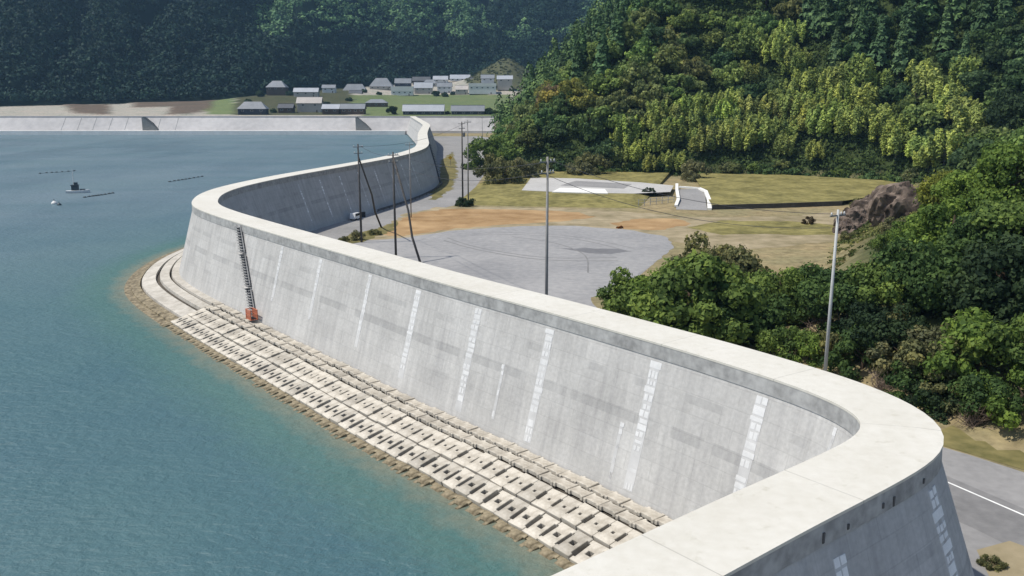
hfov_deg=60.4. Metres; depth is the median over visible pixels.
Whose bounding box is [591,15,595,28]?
cedar tree
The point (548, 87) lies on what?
broadleaf tree
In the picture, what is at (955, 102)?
bamboo clump
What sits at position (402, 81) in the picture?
gable house
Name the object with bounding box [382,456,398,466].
armour block
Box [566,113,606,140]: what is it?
broadleaf tree
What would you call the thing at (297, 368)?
armour block
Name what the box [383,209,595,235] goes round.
orange soil
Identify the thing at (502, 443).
armour block
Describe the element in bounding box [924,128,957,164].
bamboo clump
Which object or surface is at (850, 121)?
bamboo clump
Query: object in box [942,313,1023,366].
bush
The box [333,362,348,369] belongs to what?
armour block
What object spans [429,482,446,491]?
armour block
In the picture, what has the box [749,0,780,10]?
broadleaf tree
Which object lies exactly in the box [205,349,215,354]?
armour block
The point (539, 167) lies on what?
bush
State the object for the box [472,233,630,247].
tyre track
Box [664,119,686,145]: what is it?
bamboo clump
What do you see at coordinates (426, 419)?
armour block
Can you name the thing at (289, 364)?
armour block
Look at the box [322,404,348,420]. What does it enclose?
armour block
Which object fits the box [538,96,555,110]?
broadleaf tree
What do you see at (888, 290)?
broadleaf tree
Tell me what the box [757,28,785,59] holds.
bamboo clump
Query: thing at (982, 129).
broadleaf tree
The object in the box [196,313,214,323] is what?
armour block
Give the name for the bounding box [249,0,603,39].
woodland
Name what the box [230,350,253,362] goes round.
armour block
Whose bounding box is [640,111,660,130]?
bamboo clump
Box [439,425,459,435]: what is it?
armour block
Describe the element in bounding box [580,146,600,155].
broadleaf tree
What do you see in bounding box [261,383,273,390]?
armour block
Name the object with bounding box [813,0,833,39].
cedar tree
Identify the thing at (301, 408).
armour block
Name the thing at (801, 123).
bamboo clump
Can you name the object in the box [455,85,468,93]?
gable house
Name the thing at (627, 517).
armour block
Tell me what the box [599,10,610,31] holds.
cedar tree
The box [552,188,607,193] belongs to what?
concrete slab
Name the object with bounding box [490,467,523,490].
armour block
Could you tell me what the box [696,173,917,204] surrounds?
grass field
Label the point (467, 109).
barn
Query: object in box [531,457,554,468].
armour block
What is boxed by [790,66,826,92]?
bamboo clump
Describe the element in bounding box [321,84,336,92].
gable house
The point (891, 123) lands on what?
bamboo clump
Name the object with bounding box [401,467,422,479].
armour block
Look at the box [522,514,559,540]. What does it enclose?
armour block
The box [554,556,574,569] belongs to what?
rock
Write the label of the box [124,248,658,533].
revetment
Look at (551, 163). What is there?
edge tree
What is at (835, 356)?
bush
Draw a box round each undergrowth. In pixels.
[465,57,535,88]
[506,0,1023,184]
[814,170,1021,388]
[815,170,1023,388]
[827,161,946,257]
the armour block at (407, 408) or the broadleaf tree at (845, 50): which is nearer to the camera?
the armour block at (407, 408)
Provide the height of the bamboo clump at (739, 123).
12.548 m
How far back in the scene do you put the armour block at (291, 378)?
97.22 m
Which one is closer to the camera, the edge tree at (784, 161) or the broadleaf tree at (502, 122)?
the edge tree at (784, 161)
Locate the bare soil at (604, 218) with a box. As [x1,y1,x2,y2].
[368,207,842,248]
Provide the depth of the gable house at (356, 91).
1022.29 m
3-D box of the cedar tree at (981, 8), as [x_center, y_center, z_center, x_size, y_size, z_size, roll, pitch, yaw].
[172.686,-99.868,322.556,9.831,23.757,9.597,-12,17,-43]
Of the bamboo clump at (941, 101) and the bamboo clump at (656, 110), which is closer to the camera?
the bamboo clump at (941, 101)
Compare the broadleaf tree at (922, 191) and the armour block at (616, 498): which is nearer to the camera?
the armour block at (616, 498)
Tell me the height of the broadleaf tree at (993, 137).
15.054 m
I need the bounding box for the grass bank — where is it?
[464,171,669,207]
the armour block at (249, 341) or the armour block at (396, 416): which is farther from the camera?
the armour block at (249, 341)
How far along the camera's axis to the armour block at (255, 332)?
113.53 m
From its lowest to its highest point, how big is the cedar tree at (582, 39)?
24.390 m
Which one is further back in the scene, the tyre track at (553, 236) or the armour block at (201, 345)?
the tyre track at (553, 236)
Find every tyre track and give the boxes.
[444,240,617,260]
[448,238,616,257]
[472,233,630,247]
[492,234,629,251]
[518,237,588,272]
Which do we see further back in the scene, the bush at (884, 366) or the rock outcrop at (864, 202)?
the rock outcrop at (864, 202)
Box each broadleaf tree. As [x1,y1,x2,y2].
[492,127,505,136]
[497,115,513,126]
[497,129,513,149]
[497,141,523,160]
[502,117,514,125]
[502,123,513,136]
[511,99,529,114]
[512,124,524,146]
[513,104,538,121]
[513,129,543,150]
[514,114,531,128]
[519,119,550,134]
[529,95,536,106]
[530,107,568,129]
[533,80,552,93]
[533,82,551,95]
[535,83,558,103]
[535,89,558,110]
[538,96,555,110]
[539,122,567,142]
[551,73,562,82]
[553,90,573,112]
[557,66,567,73]
[557,77,588,100]
[560,70,568,80]
[565,62,588,77]
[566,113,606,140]
[569,88,604,110]
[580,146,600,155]
[586,42,597,62]
[586,102,629,129]
[587,68,622,94]
[592,138,623,157]
[594,94,629,118]
[594,266,679,317]
[595,38,625,59]
[596,25,609,37]
[608,20,642,47]
[611,89,639,106]
[612,54,653,81]
[618,109,646,130]
[619,61,656,90]
[624,36,658,63]
[624,267,691,321]
[626,2,644,21]
[627,249,767,344]
[628,6,660,26]
[630,73,664,102]
[635,62,663,78]
[637,89,671,111]
[638,23,670,46]
[641,0,659,7]
[648,0,680,18]
[650,43,685,72]
[652,24,681,46]
[661,72,696,90]
[661,85,684,105]
[666,8,702,30]
[667,39,687,58]
[670,231,768,278]
[675,32,702,49]
[679,8,699,23]
[679,56,713,81]
[681,80,707,96]
[687,97,715,113]
[691,277,798,344]
[696,10,724,28]
[699,27,731,49]
[702,115,726,128]
[709,47,738,68]
[711,60,745,89]
[717,0,735,2]
[721,32,753,58]
[724,14,752,34]
[732,83,767,103]
[742,266,813,324]
[747,9,774,27]
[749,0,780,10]
[758,18,784,35]
[760,77,785,97]
[770,0,806,20]
[771,260,831,325]
[779,27,805,39]
[794,266,887,334]
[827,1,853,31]
[828,41,861,63]
[829,60,848,66]
[839,299,930,352]
[842,251,932,316]
[866,13,894,38]
[868,236,968,313]
[877,82,912,102]
[890,0,921,5]
[892,3,930,22]
[892,92,933,113]
[899,195,993,250]
[901,45,927,65]
[901,101,951,133]
[913,125,943,144]
[913,169,960,205]
[916,12,941,31]
[929,169,997,211]
[935,49,957,67]
[935,205,1023,260]
[936,231,1023,326]
[947,138,1005,169]
[949,123,1013,150]
[955,127,978,150]
[956,146,982,172]
[958,69,999,98]
[959,0,998,25]
[960,141,1023,210]
[968,124,994,136]
[968,194,1023,245]
[969,20,1010,48]
[975,98,994,116]
[977,39,1018,66]
[980,126,1016,136]
[981,87,1023,129]
[984,81,1005,101]
[991,18,1023,41]
[995,126,1023,149]
[997,132,1011,141]
[999,31,1023,51]
[1000,65,1023,92]
[1001,58,1023,82]
[1010,117,1023,129]
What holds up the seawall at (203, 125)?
on the ground
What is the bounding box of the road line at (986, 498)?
[948,482,1023,515]
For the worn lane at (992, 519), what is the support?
on the coastal road
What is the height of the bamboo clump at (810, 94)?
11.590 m
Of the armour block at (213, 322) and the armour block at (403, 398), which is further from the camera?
the armour block at (213, 322)
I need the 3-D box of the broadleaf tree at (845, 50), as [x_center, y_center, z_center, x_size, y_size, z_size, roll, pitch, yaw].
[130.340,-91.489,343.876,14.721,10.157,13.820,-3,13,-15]
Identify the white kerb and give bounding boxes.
[674,183,711,209]
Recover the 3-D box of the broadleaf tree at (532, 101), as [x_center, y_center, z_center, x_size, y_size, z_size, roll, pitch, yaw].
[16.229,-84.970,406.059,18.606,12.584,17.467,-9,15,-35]
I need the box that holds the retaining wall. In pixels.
[712,201,841,209]
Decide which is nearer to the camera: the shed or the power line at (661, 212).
the power line at (661, 212)
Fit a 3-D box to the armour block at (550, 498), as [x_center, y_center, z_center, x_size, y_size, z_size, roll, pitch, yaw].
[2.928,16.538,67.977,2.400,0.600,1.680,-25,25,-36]
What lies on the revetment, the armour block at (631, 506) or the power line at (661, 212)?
the armour block at (631, 506)
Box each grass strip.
[346,220,397,243]
[428,152,457,199]
[689,220,834,234]
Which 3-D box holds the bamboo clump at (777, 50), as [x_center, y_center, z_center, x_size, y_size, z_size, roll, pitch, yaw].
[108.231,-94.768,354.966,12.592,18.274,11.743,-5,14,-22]
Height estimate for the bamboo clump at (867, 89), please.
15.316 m
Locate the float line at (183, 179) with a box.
[168,176,202,181]
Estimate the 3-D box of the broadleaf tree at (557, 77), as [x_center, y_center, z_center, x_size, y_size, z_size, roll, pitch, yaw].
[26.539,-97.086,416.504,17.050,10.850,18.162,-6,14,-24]
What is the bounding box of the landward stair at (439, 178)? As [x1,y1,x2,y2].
[429,142,440,181]
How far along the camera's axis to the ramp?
252.79 m
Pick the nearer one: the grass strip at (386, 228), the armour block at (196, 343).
the armour block at (196, 343)
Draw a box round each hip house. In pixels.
[237,102,268,114]
[266,81,287,94]
[343,84,366,89]
[365,99,387,106]
[369,78,392,89]
[424,80,436,86]
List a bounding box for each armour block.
[159,321,172,326]
[171,314,189,325]
[173,329,184,334]
[174,317,194,327]
[179,320,198,329]
[181,335,192,339]
[183,323,201,333]
[187,325,207,334]
[188,308,206,317]
[188,338,197,342]
[191,328,211,338]
[192,311,210,319]
[192,341,200,345]
[195,343,206,348]
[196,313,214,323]
[196,330,216,341]
[199,346,211,351]
[200,315,219,324]
[200,333,221,343]
[204,318,223,327]
[205,337,226,346]
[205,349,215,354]
[208,306,220,310]
[208,352,221,358]
[209,320,229,329]
[210,339,230,349]
[211,301,223,305]
[213,323,232,333]
[213,355,227,361]
[215,342,236,352]
[217,312,228,316]
[218,325,239,336]
[220,345,241,355]
[221,314,233,319]
[221,359,231,364]
[223,328,243,339]
[224,308,233,312]
[225,348,246,359]
[226,317,236,322]
[227,362,237,367]
[228,310,240,315]
[228,330,249,341]
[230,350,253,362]
[230,365,243,371]
[231,319,243,324]
[233,333,254,344]
[235,322,246,327]
[236,354,258,365]
[236,369,249,375]
[238,336,260,347]
[241,323,253,329]
[242,357,264,369]
[242,372,255,378]
[244,340,264,349]
[246,327,258,332]
[248,360,271,373]
[249,342,271,353]
[251,330,261,335]
[251,376,260,382]
[252,379,268,387]
[253,323,263,328]
[254,364,277,378]
[255,345,277,356]
[256,332,270,337]
[258,325,271,329]
[260,368,284,380]
[261,348,284,359]
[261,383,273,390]
[262,335,275,341]
[263,328,276,333]
[266,372,289,384]
[266,387,280,394]
[267,338,279,344]
[267,352,288,364]
[269,331,282,336]
[272,374,297,388]
[272,391,287,399]
[273,340,287,346]
[273,354,296,367]
[274,334,288,338]
[279,344,293,350]
[279,358,303,371]
[279,379,302,392]
[279,395,295,403]
[280,337,294,341]
[285,347,299,352]
[285,382,311,396]
[286,340,300,345]
[286,362,309,374]
[288,400,301,407]
[291,350,306,357]
[292,365,316,378]
[292,387,317,401]
[293,343,306,348]
[293,404,309,412]
[298,354,310,361]
[299,345,313,352]
[299,369,322,381]
[299,390,324,405]
[302,409,316,417]
[304,356,320,363]
[305,349,320,355]
[306,372,330,386]
[306,394,333,410]
[310,414,324,421]
[311,360,327,367]
[312,352,327,358]
[313,375,338,389]
[314,399,340,415]
[316,418,332,427]
[318,364,331,371]
[319,356,333,362]
[320,381,345,393]
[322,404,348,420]
[324,423,340,432]
[325,367,341,374]
[326,359,338,366]
[327,384,352,399]
[330,408,358,425]
[330,428,349,438]
[332,371,348,379]
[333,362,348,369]
[335,388,360,403]
[338,413,366,429]
[339,375,355,383]
[340,365,354,373]
[342,392,369,407]
[342,434,358,442]
[347,369,363,376]
[347,379,363,387]
[347,419,375,435]
[351,396,377,412]
[352,439,368,448]
[354,373,371,380]
[355,383,371,391]
[356,423,385,441]
[359,401,387,418]
[361,444,377,454]
[362,377,379,385]
[363,387,379,395]
[365,429,394,447]
[368,406,395,422]
[370,382,385,390]
[370,450,388,460]
[371,391,389,400]
[375,433,405,452]
[377,410,406,428]
[378,385,396,393]
[380,396,397,404]
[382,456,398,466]
[386,439,416,458]
[387,390,401,398]
[387,416,416,433]
[388,401,406,409]
[389,461,411,473]
[396,394,414,403]
[396,445,426,463]
[397,421,426,438]
[398,404,416,414]
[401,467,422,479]
[405,399,424,407]
[407,449,439,470]
[408,409,427,419]
[408,426,436,445]
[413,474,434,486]
[414,404,432,412]
[418,415,437,425]
[418,431,449,449]
[419,456,451,477]
[425,407,444,417]
[428,420,448,430]
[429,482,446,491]
[430,437,460,456]
[430,462,462,485]
[435,412,454,422]
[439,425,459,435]
[441,442,473,461]
[441,489,457,499]
[442,468,475,492]
[446,417,465,428]
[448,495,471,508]
[450,430,471,441]
[453,449,483,467]
[454,475,488,497]
[457,422,477,432]
[462,435,482,446]
[465,452,497,474]
[465,503,484,515]
[467,481,502,507]
[469,428,489,439]
[474,440,495,451]
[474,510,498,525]
[477,460,511,480]
[480,433,500,443]
[480,490,515,513]
[486,446,507,458]
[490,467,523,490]
[492,438,514,449]
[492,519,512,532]
[494,497,529,523]
[499,452,520,464]
[503,473,537,496]
[505,444,527,455]
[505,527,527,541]
[508,505,544,530]
[512,458,533,471]
[517,480,552,505]
[518,451,540,462]
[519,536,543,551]
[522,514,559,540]
[525,464,548,477]
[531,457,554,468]
[531,489,567,513]
[537,522,575,550]
[539,472,561,485]
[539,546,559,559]
[545,464,568,476]
[546,496,582,522]
[553,478,577,492]
[553,530,592,560]
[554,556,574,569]
[559,470,582,482]
[561,503,599,530]
[568,486,592,500]
[569,540,608,564]
[573,476,598,490]
[577,512,615,539]
[583,493,608,508]
[589,485,613,498]
[593,521,632,548]
[599,501,625,516]
[604,491,630,506]
[610,529,641,548]
[615,510,642,526]
[620,500,645,515]
[632,519,658,532]
[637,507,664,523]
[654,516,671,525]
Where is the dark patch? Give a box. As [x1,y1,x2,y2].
[563,248,628,253]
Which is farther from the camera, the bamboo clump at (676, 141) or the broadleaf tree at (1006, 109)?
the bamboo clump at (676, 141)
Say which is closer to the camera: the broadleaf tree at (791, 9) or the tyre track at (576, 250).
the tyre track at (576, 250)
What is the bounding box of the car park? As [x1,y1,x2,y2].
[353,226,673,307]
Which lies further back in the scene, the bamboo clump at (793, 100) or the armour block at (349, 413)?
the bamboo clump at (793, 100)
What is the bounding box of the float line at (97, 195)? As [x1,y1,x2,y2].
[83,192,113,197]
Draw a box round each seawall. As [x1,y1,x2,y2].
[0,116,493,134]
[179,116,973,575]
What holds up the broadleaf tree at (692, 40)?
on the ground
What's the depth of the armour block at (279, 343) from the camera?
108.09 m
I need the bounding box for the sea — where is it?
[0,135,563,575]
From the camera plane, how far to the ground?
849.32 m
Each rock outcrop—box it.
[832,218,856,233]
[833,205,867,228]
[849,185,883,212]
[867,180,926,226]
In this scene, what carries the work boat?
on the sea
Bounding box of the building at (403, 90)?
[391,86,413,95]
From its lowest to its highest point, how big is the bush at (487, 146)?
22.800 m
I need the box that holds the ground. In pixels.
[0,0,1023,471]
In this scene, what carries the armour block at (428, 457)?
on the revetment
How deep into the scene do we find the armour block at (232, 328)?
115.73 m
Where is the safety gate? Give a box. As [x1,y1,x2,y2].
[245,307,257,320]
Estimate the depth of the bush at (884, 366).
92.80 m
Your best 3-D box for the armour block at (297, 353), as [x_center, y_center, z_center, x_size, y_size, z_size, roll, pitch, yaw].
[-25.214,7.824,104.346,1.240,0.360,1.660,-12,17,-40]
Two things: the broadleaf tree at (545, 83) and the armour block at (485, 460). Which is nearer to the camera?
the armour block at (485, 460)
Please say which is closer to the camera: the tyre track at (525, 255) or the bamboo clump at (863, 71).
the tyre track at (525, 255)
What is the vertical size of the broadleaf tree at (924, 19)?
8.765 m
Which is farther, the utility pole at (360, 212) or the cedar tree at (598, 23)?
the cedar tree at (598, 23)
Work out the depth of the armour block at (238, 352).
107.79 m
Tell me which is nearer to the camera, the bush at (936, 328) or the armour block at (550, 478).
the armour block at (550, 478)
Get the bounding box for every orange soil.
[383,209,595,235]
[611,218,690,229]
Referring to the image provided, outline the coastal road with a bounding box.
[311,136,1023,575]
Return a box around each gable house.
[293,88,319,96]
[296,97,323,111]
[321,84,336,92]
[321,104,340,113]
[340,103,366,114]
[349,90,362,93]
[394,78,411,85]
[412,76,430,83]
[414,82,432,93]
[433,76,448,81]
[437,82,452,92]
[450,74,470,80]
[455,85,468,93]
[481,74,494,82]
[497,75,512,89]
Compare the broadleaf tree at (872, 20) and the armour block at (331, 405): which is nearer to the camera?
the armour block at (331, 405)
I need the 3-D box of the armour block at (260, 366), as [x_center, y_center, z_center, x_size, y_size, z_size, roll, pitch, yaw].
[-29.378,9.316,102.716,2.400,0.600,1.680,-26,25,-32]
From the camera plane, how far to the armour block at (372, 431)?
82.79 m
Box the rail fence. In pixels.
[638,195,674,205]
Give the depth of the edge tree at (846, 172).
316.34 m
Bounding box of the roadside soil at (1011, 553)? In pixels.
[977,541,1023,575]
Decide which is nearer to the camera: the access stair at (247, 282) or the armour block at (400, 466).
the armour block at (400, 466)
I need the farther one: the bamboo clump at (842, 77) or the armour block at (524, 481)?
the bamboo clump at (842, 77)
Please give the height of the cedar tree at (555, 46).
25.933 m
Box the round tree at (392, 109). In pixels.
[386,106,397,113]
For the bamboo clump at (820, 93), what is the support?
on the ground
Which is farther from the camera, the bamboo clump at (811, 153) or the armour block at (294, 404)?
the bamboo clump at (811, 153)
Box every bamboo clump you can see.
[609,129,627,143]
[609,144,626,161]
[613,114,641,138]
[614,129,639,145]
[615,146,630,161]
[620,138,642,163]
[639,152,660,171]
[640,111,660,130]
[641,130,662,151]
[646,99,671,121]
[647,128,671,152]
[652,121,680,145]
[659,103,684,121]
[660,149,685,170]
[661,155,675,168]
[662,113,684,131]
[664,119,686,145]
[674,93,701,115]
[684,105,707,131]
[686,127,704,141]
[687,132,710,153]
[690,90,717,116]
[695,121,718,144]
[703,99,714,112]
[704,112,719,125]
[706,133,721,152]
[710,90,724,104]
[710,120,736,146]
[714,98,738,119]
[718,116,737,140]
[720,86,744,110]
[725,126,752,150]
[726,107,741,120]
[728,114,744,125]
[728,132,744,149]
[729,119,755,137]
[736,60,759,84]
[736,107,754,121]
[737,94,770,115]
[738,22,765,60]
[743,129,758,146]
[746,111,770,127]
[749,114,780,147]
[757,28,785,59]
[758,125,773,143]
[762,30,795,67]
[767,87,786,107]
[771,130,797,155]
[772,90,783,107]
[772,96,790,118]
[774,118,798,140]
[776,89,806,117]
[777,18,806,42]
[778,77,806,95]
[779,43,812,73]
[779,47,806,74]
[779,116,790,129]
[784,99,806,117]
[787,115,806,130]
[788,92,806,113]
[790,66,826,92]
[793,90,815,100]
[800,98,827,122]
[804,139,827,160]
[805,104,834,140]
[809,96,826,108]
[814,87,832,102]
[817,66,844,92]
[825,61,850,87]
[826,95,852,110]
[827,97,852,120]
[830,80,855,98]
[831,65,850,86]
[833,105,865,137]
[838,86,857,105]
[842,72,858,88]
[844,52,875,86]
[849,82,881,109]
[862,102,892,130]
[868,113,904,145]
[872,68,893,88]
[880,125,916,162]
[903,135,935,157]
[904,58,932,85]
[911,67,943,97]
[912,145,943,174]
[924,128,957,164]
[932,79,969,102]
[934,93,963,116]
[943,95,978,119]
[949,55,982,88]
[951,103,988,133]
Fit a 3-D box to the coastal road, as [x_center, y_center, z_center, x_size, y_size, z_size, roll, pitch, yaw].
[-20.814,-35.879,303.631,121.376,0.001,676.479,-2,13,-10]
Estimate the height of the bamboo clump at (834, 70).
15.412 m
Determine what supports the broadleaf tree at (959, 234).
on the ground
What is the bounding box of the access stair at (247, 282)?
[235,224,255,316]
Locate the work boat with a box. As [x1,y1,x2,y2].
[65,171,89,192]
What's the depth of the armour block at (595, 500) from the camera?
66.54 m
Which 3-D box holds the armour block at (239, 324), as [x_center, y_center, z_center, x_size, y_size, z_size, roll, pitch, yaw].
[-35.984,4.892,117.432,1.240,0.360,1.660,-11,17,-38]
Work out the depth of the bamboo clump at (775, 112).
337.79 m
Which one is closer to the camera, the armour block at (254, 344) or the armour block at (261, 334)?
the armour block at (254, 344)
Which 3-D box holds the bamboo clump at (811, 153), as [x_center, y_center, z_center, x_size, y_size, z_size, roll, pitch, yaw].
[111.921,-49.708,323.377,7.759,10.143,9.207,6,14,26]
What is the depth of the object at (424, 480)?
73.76 m
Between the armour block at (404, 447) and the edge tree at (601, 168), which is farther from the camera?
the edge tree at (601, 168)
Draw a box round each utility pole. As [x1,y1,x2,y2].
[353,144,381,241]
[387,152,420,261]
[409,142,413,217]
[459,122,464,197]
[464,120,470,199]
[539,157,555,294]
[823,209,845,370]
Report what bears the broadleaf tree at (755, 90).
on the ground
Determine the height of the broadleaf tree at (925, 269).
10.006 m
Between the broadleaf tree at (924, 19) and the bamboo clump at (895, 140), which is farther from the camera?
the broadleaf tree at (924, 19)
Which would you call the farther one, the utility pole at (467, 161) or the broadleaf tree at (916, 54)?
the broadleaf tree at (916, 54)
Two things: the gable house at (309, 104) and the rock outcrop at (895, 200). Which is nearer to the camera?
the rock outcrop at (895, 200)
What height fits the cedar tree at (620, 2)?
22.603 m
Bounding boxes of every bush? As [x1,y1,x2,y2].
[337,236,349,241]
[350,229,365,240]
[367,229,381,235]
[455,197,475,206]
[461,134,517,169]
[473,152,527,184]
[504,157,539,177]
[521,160,545,172]
[563,162,598,175]
[573,151,613,174]
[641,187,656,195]
[680,159,712,181]
[753,325,815,359]
[784,331,823,367]
[801,216,815,223]
[816,322,889,380]
[816,326,851,355]
[838,230,856,240]
[865,325,939,374]
[869,230,899,250]
[876,216,906,234]
[877,302,911,336]
[878,359,944,414]
[886,213,916,245]
[889,325,989,381]
[903,379,962,424]
[913,307,1023,395]
[919,369,970,417]
[931,315,964,337]
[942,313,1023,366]
[947,373,1023,417]
[976,554,1008,572]
[977,364,1023,430]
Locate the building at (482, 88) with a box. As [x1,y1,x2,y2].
[469,83,495,93]
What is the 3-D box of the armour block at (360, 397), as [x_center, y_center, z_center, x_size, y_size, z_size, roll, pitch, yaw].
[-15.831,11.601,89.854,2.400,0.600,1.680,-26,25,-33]
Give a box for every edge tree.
[544,156,559,167]
[552,160,565,171]
[598,166,607,170]
[613,159,628,170]
[626,159,643,170]
[650,159,665,170]
[656,163,672,172]
[718,161,732,172]
[727,162,742,173]
[746,161,765,173]
[753,164,774,174]
[774,158,790,169]
[783,167,801,174]
[830,167,839,175]
[837,167,851,176]
[862,170,879,179]
[879,173,891,180]
[885,174,901,181]
[902,167,918,181]
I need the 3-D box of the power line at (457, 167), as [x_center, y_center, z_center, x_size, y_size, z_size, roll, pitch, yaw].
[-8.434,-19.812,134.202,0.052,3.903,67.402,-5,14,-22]
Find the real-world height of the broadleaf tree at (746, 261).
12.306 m
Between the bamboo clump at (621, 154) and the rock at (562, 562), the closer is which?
the rock at (562, 562)
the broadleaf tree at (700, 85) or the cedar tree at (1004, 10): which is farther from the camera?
the broadleaf tree at (700, 85)
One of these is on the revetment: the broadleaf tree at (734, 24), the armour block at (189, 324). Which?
the armour block at (189, 324)
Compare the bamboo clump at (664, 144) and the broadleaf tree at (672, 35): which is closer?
the bamboo clump at (664, 144)
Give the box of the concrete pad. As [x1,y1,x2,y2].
[522,178,673,192]
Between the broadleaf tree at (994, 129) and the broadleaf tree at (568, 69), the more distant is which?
the broadleaf tree at (568, 69)
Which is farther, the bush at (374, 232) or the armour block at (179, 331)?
the bush at (374, 232)
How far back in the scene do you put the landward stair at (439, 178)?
318.72 m
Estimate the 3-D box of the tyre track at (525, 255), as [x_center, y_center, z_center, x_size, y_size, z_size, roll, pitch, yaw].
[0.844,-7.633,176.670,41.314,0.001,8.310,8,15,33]
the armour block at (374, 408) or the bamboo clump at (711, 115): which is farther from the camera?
the bamboo clump at (711, 115)
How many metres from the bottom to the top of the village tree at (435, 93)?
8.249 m
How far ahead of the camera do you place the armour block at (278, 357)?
104.19 m
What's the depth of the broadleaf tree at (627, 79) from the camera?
351.73 m
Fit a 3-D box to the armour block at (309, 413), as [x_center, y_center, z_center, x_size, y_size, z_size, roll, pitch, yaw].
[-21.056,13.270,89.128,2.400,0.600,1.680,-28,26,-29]
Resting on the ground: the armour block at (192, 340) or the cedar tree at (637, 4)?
the cedar tree at (637, 4)
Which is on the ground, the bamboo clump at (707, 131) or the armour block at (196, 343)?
the bamboo clump at (707, 131)
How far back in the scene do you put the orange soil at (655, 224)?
212.33 m
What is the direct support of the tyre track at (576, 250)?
on the car park
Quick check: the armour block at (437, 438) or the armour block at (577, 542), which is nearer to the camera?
the armour block at (577, 542)
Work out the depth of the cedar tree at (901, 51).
327.85 m
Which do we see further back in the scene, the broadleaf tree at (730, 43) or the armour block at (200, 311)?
the broadleaf tree at (730, 43)
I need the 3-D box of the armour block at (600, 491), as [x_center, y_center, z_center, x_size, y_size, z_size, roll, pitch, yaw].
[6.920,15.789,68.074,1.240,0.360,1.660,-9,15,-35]
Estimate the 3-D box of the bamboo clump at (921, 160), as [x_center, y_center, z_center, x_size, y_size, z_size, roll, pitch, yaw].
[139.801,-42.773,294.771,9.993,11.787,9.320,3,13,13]
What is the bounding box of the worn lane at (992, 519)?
[946,476,1023,545]
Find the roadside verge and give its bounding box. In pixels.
[941,425,1023,469]
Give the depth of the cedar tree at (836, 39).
341.32 m
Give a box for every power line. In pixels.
[393,163,539,180]
[396,154,537,167]
[545,174,781,227]
[554,161,823,213]
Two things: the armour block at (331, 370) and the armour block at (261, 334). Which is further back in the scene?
the armour block at (261, 334)
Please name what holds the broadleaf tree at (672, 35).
on the ground
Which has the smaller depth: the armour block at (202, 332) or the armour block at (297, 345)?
the armour block at (297, 345)
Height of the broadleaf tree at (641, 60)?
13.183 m
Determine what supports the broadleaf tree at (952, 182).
on the ground
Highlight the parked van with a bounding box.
[350,212,359,219]
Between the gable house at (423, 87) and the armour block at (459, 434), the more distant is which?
the gable house at (423, 87)
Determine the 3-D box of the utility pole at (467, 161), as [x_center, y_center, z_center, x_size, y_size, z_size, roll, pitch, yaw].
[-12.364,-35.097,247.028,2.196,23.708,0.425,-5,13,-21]
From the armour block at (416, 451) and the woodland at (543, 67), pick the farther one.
the woodland at (543, 67)
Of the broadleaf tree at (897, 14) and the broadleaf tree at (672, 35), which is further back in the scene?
the broadleaf tree at (672, 35)
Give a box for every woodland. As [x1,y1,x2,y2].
[0,0,585,101]
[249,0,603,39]
[486,0,631,135]
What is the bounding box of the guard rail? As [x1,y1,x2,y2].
[377,182,442,211]
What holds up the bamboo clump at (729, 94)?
on the ground
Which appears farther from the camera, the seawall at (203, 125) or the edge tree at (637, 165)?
the seawall at (203, 125)
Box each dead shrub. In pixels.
[803,309,846,332]
[866,367,897,392]
[953,402,998,429]
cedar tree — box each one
[525,64,535,96]
[546,47,551,62]
[550,38,559,60]
[550,53,559,75]
[556,55,564,73]
[561,35,567,54]
[563,45,570,61]
[566,41,587,79]
[569,33,577,60]
[569,39,572,57]
[573,28,590,67]
[585,17,591,35]
[586,27,593,42]
[590,24,612,75]
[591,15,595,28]
[592,12,602,40]
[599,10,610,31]
[604,0,612,14]
[607,12,615,38]
[609,0,617,22]
[609,8,627,51]
[615,0,623,11]
[620,4,627,23]
[623,0,630,20]
[628,0,642,22]
[795,0,813,25]
[804,0,826,41]
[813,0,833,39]
[823,26,842,65]
[831,0,849,3]
[842,0,863,27]
[849,1,870,59]
[864,0,880,15]
[867,14,892,70]
[887,20,911,77]
[893,0,921,43]
[919,0,941,15]
[931,2,956,52]
[946,0,967,21]
[949,29,971,78]
[969,0,992,37]
[991,0,1017,24]
[1015,33,1023,60]
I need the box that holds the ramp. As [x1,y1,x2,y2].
[676,189,706,209]
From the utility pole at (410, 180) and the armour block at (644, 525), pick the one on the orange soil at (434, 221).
the utility pole at (410, 180)
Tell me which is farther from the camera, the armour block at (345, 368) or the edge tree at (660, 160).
the edge tree at (660, 160)
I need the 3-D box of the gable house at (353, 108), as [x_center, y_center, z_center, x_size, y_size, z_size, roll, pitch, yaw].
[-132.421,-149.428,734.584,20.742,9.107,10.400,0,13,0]
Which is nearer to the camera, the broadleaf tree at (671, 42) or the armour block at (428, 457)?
the armour block at (428, 457)
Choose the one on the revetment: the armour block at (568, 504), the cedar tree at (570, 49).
the armour block at (568, 504)
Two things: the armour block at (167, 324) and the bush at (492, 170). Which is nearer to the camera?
the armour block at (167, 324)
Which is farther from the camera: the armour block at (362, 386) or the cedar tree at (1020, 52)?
the cedar tree at (1020, 52)
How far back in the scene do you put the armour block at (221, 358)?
107.46 m
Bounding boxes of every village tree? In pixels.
[255,90,264,95]
[285,91,293,95]
[431,90,439,95]
[441,92,448,96]
[484,107,494,113]
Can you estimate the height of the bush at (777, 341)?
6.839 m
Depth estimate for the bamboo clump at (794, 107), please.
334.48 m
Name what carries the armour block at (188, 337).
on the revetment
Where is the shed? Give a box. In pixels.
[277,103,295,112]
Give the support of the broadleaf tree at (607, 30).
on the ground
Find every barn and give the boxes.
[402,104,444,114]
[451,105,484,114]
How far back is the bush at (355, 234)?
188.20 m
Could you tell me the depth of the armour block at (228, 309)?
124.07 m

